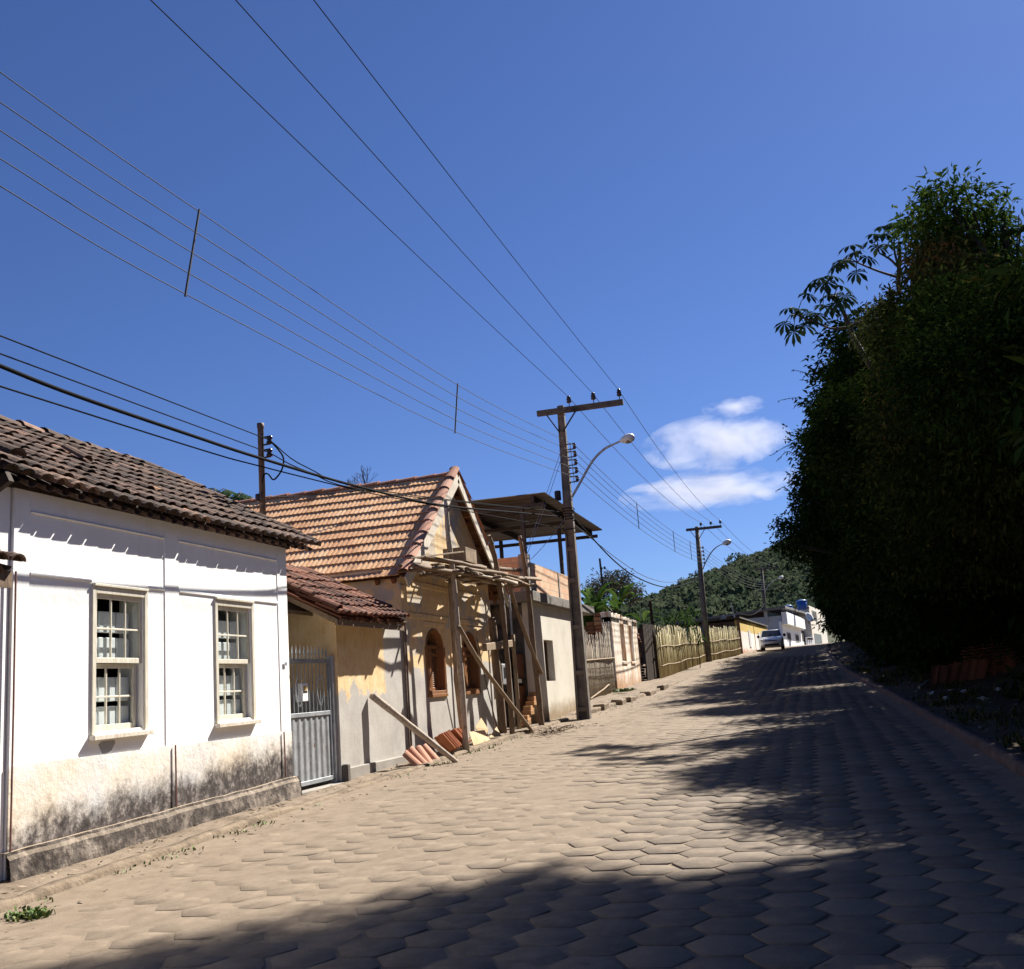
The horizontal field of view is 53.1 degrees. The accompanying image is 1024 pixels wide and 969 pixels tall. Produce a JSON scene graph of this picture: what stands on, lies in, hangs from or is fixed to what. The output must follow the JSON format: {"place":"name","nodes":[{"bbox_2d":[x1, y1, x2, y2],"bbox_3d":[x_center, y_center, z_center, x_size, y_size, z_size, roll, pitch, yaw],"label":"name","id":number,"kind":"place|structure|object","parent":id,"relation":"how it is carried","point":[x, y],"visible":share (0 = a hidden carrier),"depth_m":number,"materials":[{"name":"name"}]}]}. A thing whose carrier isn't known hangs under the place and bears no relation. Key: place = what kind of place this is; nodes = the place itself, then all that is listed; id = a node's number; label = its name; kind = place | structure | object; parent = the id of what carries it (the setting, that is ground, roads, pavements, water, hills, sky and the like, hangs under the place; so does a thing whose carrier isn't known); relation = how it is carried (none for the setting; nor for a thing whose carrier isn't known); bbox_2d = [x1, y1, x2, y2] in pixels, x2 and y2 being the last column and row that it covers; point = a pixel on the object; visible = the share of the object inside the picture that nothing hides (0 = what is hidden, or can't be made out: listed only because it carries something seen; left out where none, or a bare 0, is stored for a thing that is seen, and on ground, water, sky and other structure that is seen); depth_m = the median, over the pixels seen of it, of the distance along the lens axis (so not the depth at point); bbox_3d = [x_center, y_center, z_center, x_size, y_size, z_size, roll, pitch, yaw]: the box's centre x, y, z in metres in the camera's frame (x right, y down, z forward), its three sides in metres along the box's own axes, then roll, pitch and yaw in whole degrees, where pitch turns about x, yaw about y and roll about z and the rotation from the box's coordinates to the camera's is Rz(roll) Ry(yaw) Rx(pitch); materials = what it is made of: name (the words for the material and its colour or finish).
{"place":"outdoors","nodes":[
{"label":"outdoors","id":0,"kind":"place"},
{"bbox_2d":[208,488,252,500],"bbox_3d":[-7.996,3.618,29.318,1.993,7.452,1.600,-7,-12,15],"label":"umbrella tree","id":1,"kind":"object","parent":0,"point":[235,495],"visible":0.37,"depth_m":29.76,"materials":[{"name":"green plant"}]},
{"bbox_2d":[344,466,378,485],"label":"bare tree","id":2,"kind":"object","parent":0,"point":[363,479],"visible":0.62,"depth_m":46.05,"materials":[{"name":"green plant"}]},
{"bbox_2d":[0,648,767,900],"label":"sidewalk","id":3,"kind":"structure","parent":0,"point":[32,882],"depth_m":11.89,"materials":[{"name":"concrete"}]},
{"bbox_2d":[516,692,536,727],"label":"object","id":4,"kind":"structure","parent":3,"relation":"on","point":[528,711],"depth_m":24.77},
{"bbox_2d":[584,620,615,699],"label":"stick gate","id":5,"kind":"structure","parent":3,"relation":"on","point":[600,669],"depth_m":36.58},
{"bbox_2d":[0,648,770,912],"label":"kerb","id":6,"kind":"structure","parent":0,"point":[48,889],"depth_m":11.01,"materials":[{"name":"concrete"}]},
{"bbox_2d":[434,732,455,751],"bbox_3d":[-1.208,4.648,18.418,0.357,0.379,0.161,3,-13,-33],"label":"stacked roof tile","id":7,"kind":"object","parent":6,"relation":"on","point":[444,742],"visible":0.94,"depth_m":18.41,"materials":[{"name":"ceramic"}]},
{"bbox_2d":[0,654,1023,968],"bbox_3d":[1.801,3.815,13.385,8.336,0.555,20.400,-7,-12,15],"label":"road","id":8,"kind":"structure","parent":0,"point":[302,826],"depth_m":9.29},
{"bbox_2d":[4,905,55,921],"bbox_3d":[-3.673,3.261,7.787,0.404,0.063,0.397,-13,-14,38],"label":"weed tuft","id":9,"kind":"object","parent":8,"relation":"on","point":[38,912],"visible":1,"depth_m":7.74,"materials":[{"name":"green plant"}]},
{"bbox_2d":[14,705,616,910],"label":"kerb weeds","id":10,"kind":"object","parent":8,"relation":"on","point":[194,848],"visible":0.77,"depth_m":11.15,"materials":[{"name":"green plant"}]},
{"bbox_2d":[0,693,647,939],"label":"dry leaves","id":11,"kind":"object","parent":8,"relation":"on","point":[169,867],"visible":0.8,"depth_m":11.71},
{"bbox_2d":[369,692,457,762],"bbox_3d":[-1.616,4.092,17.108,0.121,1.306,1.863,-14,-15,41],"label":"wooden plank","id":12,"kind":"object","parent":8,"relation":"on","point":[387,707],"visible":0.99,"depth_m":16.99,"materials":[{"name":"brown wood"}]},
{"bbox_2d":[524,723,597,735],"bbox_3d":[1.225,5.594,23.516,1.515,0.157,4.777,-7,-12,15],"label":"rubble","id":13,"kind":"object","parent":8,"relation":"on","point":[554,729],"visible":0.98,"depth_m":23.29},
{"bbox_2d":[150,672,1014,968],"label":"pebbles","id":14,"kind":"object","parent":8,"relation":"on","point":[666,876],"visible":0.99,"depth_m":10.85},
{"bbox_2d":[0,0,1023,606],"label":"sky","id":15,"kind":"structure","parent":0,"point":[671,177],"materials":[{"name":"blue"}]},
{"bbox_2d":[549,654,902,727],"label":"road","id":16,"kind":"structure","parent":0,"point":[697,678],"depth_m":31.44,"materials":[{"name":"stone"}]},
{"bbox_2d":[685,576,844,642],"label":"hill","id":17,"kind":"structure","parent":0,"point":[830,639],"depth_m":170.15,"materials":[{"name":"plant"}]},
{"bbox_2d":[584,536,822,627],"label":"hillside forest","id":18,"kind":"object","parent":17,"relation":"on","point":[728,592],"visible":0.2,"depth_m":236.63,"materials":[{"name":"green plant"}]},
{"bbox_2d":[729,643,830,661],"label":"road","id":19,"kind":"structure","parent":0,"point":[810,649],"depth_m":66.22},
{"bbox_2d":[757,629,785,650],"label":"parked car","id":20,"kind":"object","parent":19,"relation":"on","point":[771,638],"visible":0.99,"depth_m":73.35,"materials":[{"name":"silver metal"}]},
{"bbox_2d":[641,641,1023,758],"bbox_3d":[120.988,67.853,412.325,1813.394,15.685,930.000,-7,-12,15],"label":"ground","id":21,"kind":"structure","parent":0,"point":[840,652],"depth_m":23.49,"materials":[{"name":"soil"}]},
{"bbox_2d":[0,440,26,880],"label":"neighbour house","id":22,"kind":"structure","parent":21,"relation":"on","point":[6,555],"depth_m":9.18,"materials":[{"name":"paint"}]},
{"bbox_2d":[0,415,320,881],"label":"white house","id":23,"kind":"structure","parent":21,"relation":"on","point":[147,687],"depth_m":11.15,"materials":[{"name":"paint"}]},
{"bbox_2d":[88,583,153,740],"bbox_3d":[-4.156,1.889,10.759,0.230,1.635,0.970,-7,-12,15],"label":"window","id":24,"kind":"structure","parent":23,"relation":"in","point":[105,689],"depth_m":10.79,"materials":[{"name":"beige paint"}]},
{"bbox_2d":[214,597,260,727],"bbox_3d":[-3.527,2.269,12.896,0.230,1.635,0.970,-7,-12,15],"label":"window","id":25,"kind":"structure","parent":23,"relation":"in","point":[226,653],"depth_m":12.95,"materials":[{"name":"beige paint"}]},
{"bbox_2d":[286,564,409,787],"bbox_3d":[-4.687,3.366,16.749,5.484,4.256,4.180,-7,-12,15],"label":"lean to annex","id":26,"kind":"object","parent":21,"relation":"on","point":[356,633],"visible":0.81,"depth_m":16.21,"materials":[{"name":"paint"}]},
{"bbox_2d":[255,423,283,514],"bbox_3d":[-3.732,-0.145,15.896,0.528,1.749,0.174,-7,-12,15],"label":"service mast","id":27,"kind":"object","parent":26,"relation":"on","point":[260,497],"visible":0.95,"depth_m":15.93,"materials":[{"name":"metal"}]},
{"bbox_2d":[0,353,268,452],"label":"service wire","id":28,"kind":"object","parent":27,"relation":"attached to","point":[124,399],"visible":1,"depth_m":11.92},
{"bbox_2d":[0,335,268,439],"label":"service wire","id":29,"kind":"object","parent":27,"relation":"attached to","point":[124,383],"visible":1,"depth_m":11.97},
{"bbox_2d":[270,453,556,511],"bbox_3d":[-0.743,0.337,21.464,1.104,1.372,13.279,-9,-12,22],"label":"service wire","id":30,"kind":"object","parent":27,"relation":"attached to","point":[403,495],"visible":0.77,"depth_m":17.87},
{"bbox_2d":[271,441,558,511],"bbox_3d":[-0.744,0.319,21.470,1.098,1.334,13.276,-9,-12,22],"label":"service wire","id":31,"kind":"object","parent":27,"relation":"attached to","point":[403,493],"visible":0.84,"depth_m":18.17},
{"bbox_2d":[289,645,343,794],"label":"metal gate","id":32,"kind":"structure","parent":26,"relation":"attached to","point":[314,748],"depth_m":14.89,"materials":[{"name":"metal"}]},
{"bbox_2d":[235,466,509,751],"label":"gable house","id":33,"kind":"structure","parent":21,"relation":"on","point":[369,542],"depth_m":20.42,"materials":[{"name":"tile"}]},
{"bbox_2d":[425,629,447,697],"bbox_3d":[-1.593,3.450,19.768,0.320,1.298,1.040,-7,-12,15],"label":"window","id":34,"kind":"structure","parent":33,"relation":"in","point":[434,639],"depth_m":20.06,"materials":[{"name":"brown wood"}]},
{"bbox_2d":[462,632,480,694],"bbox_3d":[-1.000,3.808,21.782,0.320,1.298,1.020,-7,-12,15],"label":"window","id":35,"kind":"structure","parent":33,"relation":"in","point":[475,687],"depth_m":22.05,"materials":[{"name":"brown wood"}]},
{"bbox_2d":[402,750,421,765],"bbox_3d":[-1.642,4.651,17.198,0.390,0.399,0.218,-3,-11,-5],"label":"ridge tile","id":36,"kind":"object","parent":21,"relation":"on","point":[409,757],"visible":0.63,"depth_m":17.11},
{"bbox_2d":[407,746,426,762],"bbox_3d":[-1.572,4.640,17.364,0.379,0.428,0.222,-4,-11,0],"label":"ridge tile","id":37,"kind":"object","parent":21,"relation":"on","point":[412,750],"visible":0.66,"depth_m":17.30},
{"bbox_2d":[415,745,431,761],"bbox_3d":[-1.498,4.678,17.570,0.402,0.410,0.215,-13,-14,38],"label":"ridge tile","id":38,"kind":"object","parent":21,"relation":"on","point":[422,753],"visible":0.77,"depth_m":17.55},
{"bbox_2d":[422,743,439,758],"bbox_3d":[-1.382,4.706,17.844,0.350,0.394,0.236,-7,-12,15],"label":"ridge tile","id":39,"kind":"object","parent":21,"relation":"on","point":[429,751],"visible":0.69,"depth_m":17.79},
{"bbox_2d":[397,501,544,751],"bbox_3d":[-0.312,3.178,22.338,0.990,4.805,10.326,-7,-12,15],"label":"scaffold","id":40,"kind":"object","parent":21,"relation":"on","point":[483,574],"visible":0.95,"depth_m":20.92,"materials":[{"name":"brown wood"}]},
{"bbox_2d":[443,547,476,565],"bbox_3d":[-1.054,1.462,20.777,0.480,0.280,0.700,-7,-12,15],"label":"mortar box","id":41,"kind":"object","parent":40,"relation":"on","point":[468,555],"visible":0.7,"depth_m":20.49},
{"bbox_2d":[469,730,489,745],"bbox_3d":[-0.616,5.137,20.546,0.131,0.412,1.151,-7,-12,15],"label":"plywood sheet","id":42,"kind":"object","parent":21,"relation":"on","point":[479,737],"visible":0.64,"depth_m":20.45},
{"bbox_2d":[482,583,515,732],"bbox_3d":[-0.262,3.829,23.280,0.450,3.679,3.464,-7,-12,15],"label":"meter post","id":43,"kind":"object","parent":21,"relation":"on","point":[494,645],"visible":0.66,"depth_m":22.58,"materials":[{"name":"wood"}]},
{"bbox_2d":[498,641,516,727],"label":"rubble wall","id":44,"kind":"structure","parent":21,"relation":"on","point":[501,656],"depth_m":24.77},
{"bbox_2d":[511,634,520,728],"bbox_3d":[0.098,4.641,23.930,0.100,2.254,0.124,-7,-12,15],"label":"alley post","id":45,"kind":"object","parent":21,"relation":"on","point":[516,684],"visible":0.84,"depth_m":23.92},
{"bbox_2d":[487,553,594,722],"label":"cream house","id":46,"kind":"structure","parent":21,"relation":"on","point":[551,609],"depth_m":26.99,"materials":[{"name":"paint"}]},
{"bbox_2d":[516,654,526,713],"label":"plank gate","id":47,"kind":"structure","parent":46,"relation":"attached to","point":[521,679],"depth_m":25.24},
{"bbox_2d":[471,492,601,574],"bbox_3d":[-0.468,2.353,30.402,5.120,2.587,7.730,-7,-12,15],"label":"metal canopy","id":48,"kind":"object","parent":46,"relation":"on","point":[499,529],"visible":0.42,"depth_m":30.16,"materials":[{"name":"metal"}]},
{"bbox_2d":[543,641,548,680],"bbox_3d":[0.801,4.646,26.961,0.050,1.060,0.980,-7,-12,15],"label":"window","id":49,"kind":"structure","parent":46,"relation":"in","point":[545,644],"depth_m":27.33,"materials":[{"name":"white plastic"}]},
{"bbox_2d":[537,389,634,718],"bbox_3d":[2.296,1.879,27.495,2.643,8.940,0.373,-7,-12,15],"label":"utility pole","id":50,"kind":"object","parent":21,"relation":"on","point":[582,698],"visible":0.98,"depth_m":27.71,"materials":[{"name":"concrete"}]},
{"bbox_2d":[0,364,563,517],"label":"telephone cable","id":51,"kind":"object","parent":50,"relation":"attached to","point":[43,383],"visible":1,"depth_m":11.47,"materials":[{"name":"rubber"}]},
{"bbox_2d":[0,385,564,528],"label":"telephone cable","id":52,"kind":"object","parent":50,"relation":"attached to","point":[13,390],"visible":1,"depth_m":11.55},
{"bbox_2d":[0,72,574,445],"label":"power line","id":53,"kind":"object","parent":50,"relation":"attached to","point":[238,238],"visible":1,"depth_m":12.75,"materials":[{"name":"rubber"}]},
{"bbox_2d":[184,209,200,296],"bbox_3d":[-3.764,-2.740,12.062,0.028,1.230,0.343,-7,-12,15],"label":"wire spacer","id":54,"kind":"object","parent":53,"relation":"hanging from","point":[191,256],"visible":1,"depth_m":12.04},
{"bbox_2d":[0,102,575,453],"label":"power line","id":55,"kind":"object","parent":50,"relation":"attached to","point":[236,258],"visible":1,"depth_m":12.62,"materials":[{"name":"rubber"}]},
{"bbox_2d":[0,186,575,477],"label":"power line","id":56,"kind":"object","parent":50,"relation":"attached to","point":[239,322],"visible":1,"depth_m":12.48,"materials":[{"name":"rubber"}]},
{"bbox_2d":[0,130,576,461],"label":"power line","id":57,"kind":"object","parent":50,"relation":"attached to","point":[236,279],"visible":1,"depth_m":12.54,"materials":[{"name":"rubber"}]},
{"bbox_2d":[0,158,576,469],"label":"power line","id":58,"kind":"object","parent":50,"relation":"attached to","point":[237,300],"visible":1,"depth_m":12.43,"materials":[{"name":"rubber"}]},
{"bbox_2d":[150,0,565,394],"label":"power line","id":59,"kind":"object","parent":50,"relation":"attached to","point":[326,168],"visible":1,"depth_m":13.69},
{"bbox_2d":[235,0,587,387],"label":"power line","id":60,"kind":"object","parent":50,"relation":"attached to","point":[385,166],"visible":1,"depth_m":14.03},
{"bbox_2d":[313,0,617,388],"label":"power line","id":61,"kind":"object","parent":50,"relation":"attached to","point":[441,165],"visible":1,"depth_m":14.14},
{"bbox_2d":[574,517,698,587],"bbox_3d":[6.273,3.570,43.255,0.123,1.816,32.305,-7,-12,15],"label":"telephone cable","id":62,"kind":"object","parent":50,"relation":"attached to","point":[620,565],"visible":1,"depth_m":33.96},
{"bbox_2d":[583,602,613,634],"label":"banana plant","id":63,"kind":"object","parent":21,"relation":"on","point":[588,618],"visible":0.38,"depth_m":40.15,"materials":[{"name":"green plant"}]},
{"bbox_2d":[580,582,627,629],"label":"banana plant","id":64,"kind":"object","parent":21,"relation":"on","point":[589,595],"visible":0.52,"depth_m":41.37,"materials":[{"name":"green plant"}]},
{"bbox_2d":[580,568,647,613],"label":"grey tree","id":65,"kind":"object","parent":21,"relation":"on","point":[624,580],"visible":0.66,"depth_m":60.11,"materials":[{"name":"green plant"}]},
{"bbox_2d":[584,611,646,689],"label":"ruined wall","id":66,"kind":"structure","parent":21,"relation":"on","point":[628,667],"depth_m":41.02,"materials":[{"name":"paint"}]},
{"bbox_2d":[602,582,650,615],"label":"banana plant","id":67,"kind":"object","parent":21,"relation":"on","point":[624,593],"visible":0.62,"depth_m":45.12,"materials":[{"name":"green plant"}]},
{"bbox_2d":[624,609,660,676],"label":"banana plant","id":68,"kind":"object","parent":21,"relation":"on","point":[645,614],"visible":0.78,"depth_m":49.58,"materials":[{"name":"green plant"}]},
{"bbox_2d":[642,601,658,680],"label":"gate","id":69,"kind":"structure","parent":21,"relation":"on","point":[650,651],"depth_m":45.62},
{"bbox_2d":[592,603,767,662],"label":"yellow house","id":70,"kind":"structure","parent":21,"relation":"on","point":[748,630],"depth_m":71.12,"materials":[{"name":"paint"}]},
{"bbox_2d":[677,606,702,664],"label":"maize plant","id":71,"kind":"object","parent":21,"relation":"on","point":[688,610],"visible":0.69,"depth_m":53.81,"materials":[{"name":"green plant"}]},
{"bbox_2d":[682,610,709,667],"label":"maize plant","id":72,"kind":"object","parent":21,"relation":"on","point":[698,635],"visible":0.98,"depth_m":52.71,"materials":[{"name":"green plant"}]},
{"bbox_2d":[654,625,740,677],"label":"bamboo fence","id":73,"kind":"object","parent":21,"relation":"on","point":[674,655],"visible":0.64,"depth_m":53.09,"materials":[{"name":"wood"}]},
{"bbox_2d":[686,520,730,661],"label":"utility pole","id":74,"kind":"object","parent":21,"relation":"on","point":[704,617],"visible":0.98,"depth_m":58.59,"materials":[{"name":"wood"}]},
{"bbox_2d":[672,606,806,645],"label":"house","id":75,"kind":"structure","parent":21,"relation":"on","point":[789,625],"depth_m":102.43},
{"bbox_2d":[796,600,806,610],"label":"water tank","id":76,"kind":"object","parent":75,"relation":"on","point":[801,605],"visible":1,"depth_m":107.80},
{"bbox_2d":[755,564,783,613],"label":"utility pole","id":77,"kind":"object","parent":21,"relation":"on","point":[763,587],"visible":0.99,"depth_m":101.72,"materials":[{"name":"concrete"}]},
{"bbox_2d":[794,605,827,643],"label":"building","id":78,"kind":"structure","parent":21,"relation":"on","point":[819,637],"depth_m":124.90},
{"bbox_2d":[766,369,880,638],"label":"overhanging tree","id":79,"kind":"object","parent":21,"relation":"on","point":[816,541],"visible":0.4,"depth_m":41.80,"materials":[{"name":"green plant"}]},
{"bbox_2d":[787,352,859,625],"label":"roadside tree","id":80,"kind":"object","parent":21,"relation":"on","point":[827,612],"visible":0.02,"depth_m":54.94,"materials":[{"name":"green plant"}]},
{"bbox_2d":[784,483,862,629],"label":"roadside tree","id":81,"kind":"object","parent":21,"relation":"on","point":[813,590],"depth_m":65.67,"materials":[{"name":"green plant"}]},
{"bbox_2d":[806,560,855,642],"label":"roadside tree","id":82,"kind":"object","parent":21,"relation":"on","point":[839,631],"visible":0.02,"depth_m":78.08,"materials":[{"name":"green plant"}]},
{"bbox_2d":[793,298,885,615],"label":"roadside tree","id":83,"kind":"object","parent":21,"relation":"on","point":[843,366],"visible":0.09,"depth_m":44.37,"materials":[{"name":"green plant"}]},
{"bbox_2d":[827,222,914,297],"bbox_3d":[11.114,-1.722,25.709,5.116,10.684,1.616,-7,-12,11],"label":"umbrella tree","id":84,"kind":"object","parent":21,"relation":"on","point":[839,266],"visible":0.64,"depth_m":26.68,"materials":[{"name":"green plant"}]},
{"bbox_2d":[843,286,906,370],"bbox_3d":[11.027,-0.668,25.062,4.685,9.326,2.156,-7,-12,15],"label":"willowy tree","id":85,"kind":"object","parent":21,"relation":"on","point":[863,329],"visible":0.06,"depth_m":26.15,"materials":[{"name":"green plant"}]},
{"bbox_2d":[782,366,991,597],"bbox_3d":[11.700,0.557,32.730,5.797,9.513,5.710,2,-13,-27],"label":"dark tree","id":86,"kind":"object","parent":21,"relation":"on","point":[826,445],"visible":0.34,"depth_m":33.13,"materials":[{"name":"green plant"}]},
{"bbox_2d":[773,275,1023,630],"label":"umbrella tree","id":87,"kind":"object","parent":21,"relation":"on","point":[831,309],"visible":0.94,"depth_m":27.82,"materials":[{"name":"green plant"}]},
{"bbox_2d":[814,360,1023,664],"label":"thicket tree","id":88,"kind":"object","parent":21,"relation":"on","point":[917,620],"visible":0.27,"depth_m":27.90,"materials":[{"name":"green plant"}]},
{"bbox_2d":[826,643,1023,777],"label":"kerb","id":89,"kind":"structure","parent":21,"relation":"on","point":[1008,759],"depth_m":15.24,"materials":[{"name":"concrete"}]},
{"bbox_2d":[841,247,1023,606],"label":"tree","id":90,"kind":"object","parent":21,"relation":"on","point":[942,490],"visible":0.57,"depth_m":20.02,"materials":[{"name":"green plant"}]},
{"bbox_2d":[842,653,1023,751],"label":"bank grass","id":91,"kind":"structure","parent":21,"relation":"on","point":[940,696],"depth_m":21.40,"materials":[{"name":"plant"}]},
{"bbox_2d":[852,506,1023,664],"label":"hillside thicket","id":92,"kind":"object","parent":21,"relation":"on","point":[1013,625],"depth_m":25.68,"materials":[{"name":"green plant"}]},
{"bbox_2d":[852,599,1023,703],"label":"undergrowth","id":93,"kind":"object","parent":21,"relation":"on","point":[1010,694],"visible":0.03,"depth_m":28.94,"materials":[{"name":"green plant"}]},
{"bbox_2d":[857,339,1020,498],"bbox_3d":[9.933,-0.532,19.662,6.162,6.489,3.644,-7,-12,15],"label":"olive tree","id":94,"kind":"object","parent":21,"relation":"on","point":[886,413],"visible":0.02,"depth_m":20.03,"materials":[{"name":"green plant"}]},
{"bbox_2d":[858,250,1023,469],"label":"kerb tree","id":95,"kind":"object","parent":21,"relation":"on","point":[953,373],"visible":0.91,"depth_m":14.23,"materials":[{"name":"green plant"}]},
{"bbox_2d":[859,668,1023,748],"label":"dry leaves","id":96,"kind":"object","parent":21,"relation":"on","point":[954,704],"visible":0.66,"depth_m":20.13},
{"bbox_2d":[936,664,949,684],"bbox_3d":[11.532,5.113,27.378,0.485,0.635,0.248,6,-15,-42],"label":"leaning tile","id":97,"kind":"object","parent":21,"relation":"on","point":[943,673],"visible":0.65,"depth_m":27.39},
{"bbox_2d":[889,225,1001,305],"bbox_3d":[10.781,-1.639,21.379,4.670,9.100,2.481,-7,-12,15],"label":"drooping tree","id":98,"kind":"object","parent":21,"relation":"on","point":[942,256],"visible":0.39,"depth_m":22.23,"materials":[{"name":"green plant"}]},
{"bbox_2d":[883,159,1023,292],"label":"leafy tree","id":99,"kind":"object","parent":21,"relation":"on","point":[962,220],"visible":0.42,"depth_m":22.84,"materials":[{"name":"green plant"}]},
{"bbox_2d":[949,664,960,683],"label":"leaning tile","id":100,"kind":"object","parent":21,"relation":"on","point":[954,671],"visible":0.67,"depth_m":27.48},
{"bbox_2d":[957,662,970,681],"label":"leaning tile","id":101,"kind":"object","parent":21,"relation":"on","point":[963,672],"visible":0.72,"depth_m":27.42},
{"bbox_2d":[966,659,976,680],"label":"leaning tile","id":102,"kind":"object","parent":21,"relation":"on","point":[971,670],"visible":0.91,"depth_m":27.39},
{"bbox_2d":[973,659,989,679],"bbox_3d":[12.492,4.929,27.259,0.457,0.586,0.284,3,-13,-31],"label":"leaning tile","id":103,"kind":"object","parent":21,"relation":"on","point":[981,668],"visible":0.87,"depth_m":27.26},
{"bbox_2d":[963,226,1023,485],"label":"shade tree","id":104,"kind":"object","parent":21,"relation":"on","point":[1014,412],"visible":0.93,"depth_m":11.32,"materials":[{"name":"green plant"}]},
{"bbox_2d":[1002,652,1015,673],"bbox_3d":[12.912,4.640,26.578,0.423,0.593,0.288,5,-15,-40],"label":"leaning tile","id":105,"kind":"object","parent":21,"relation":"on","point":[1010,664],"visible":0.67,"depth_m":26.57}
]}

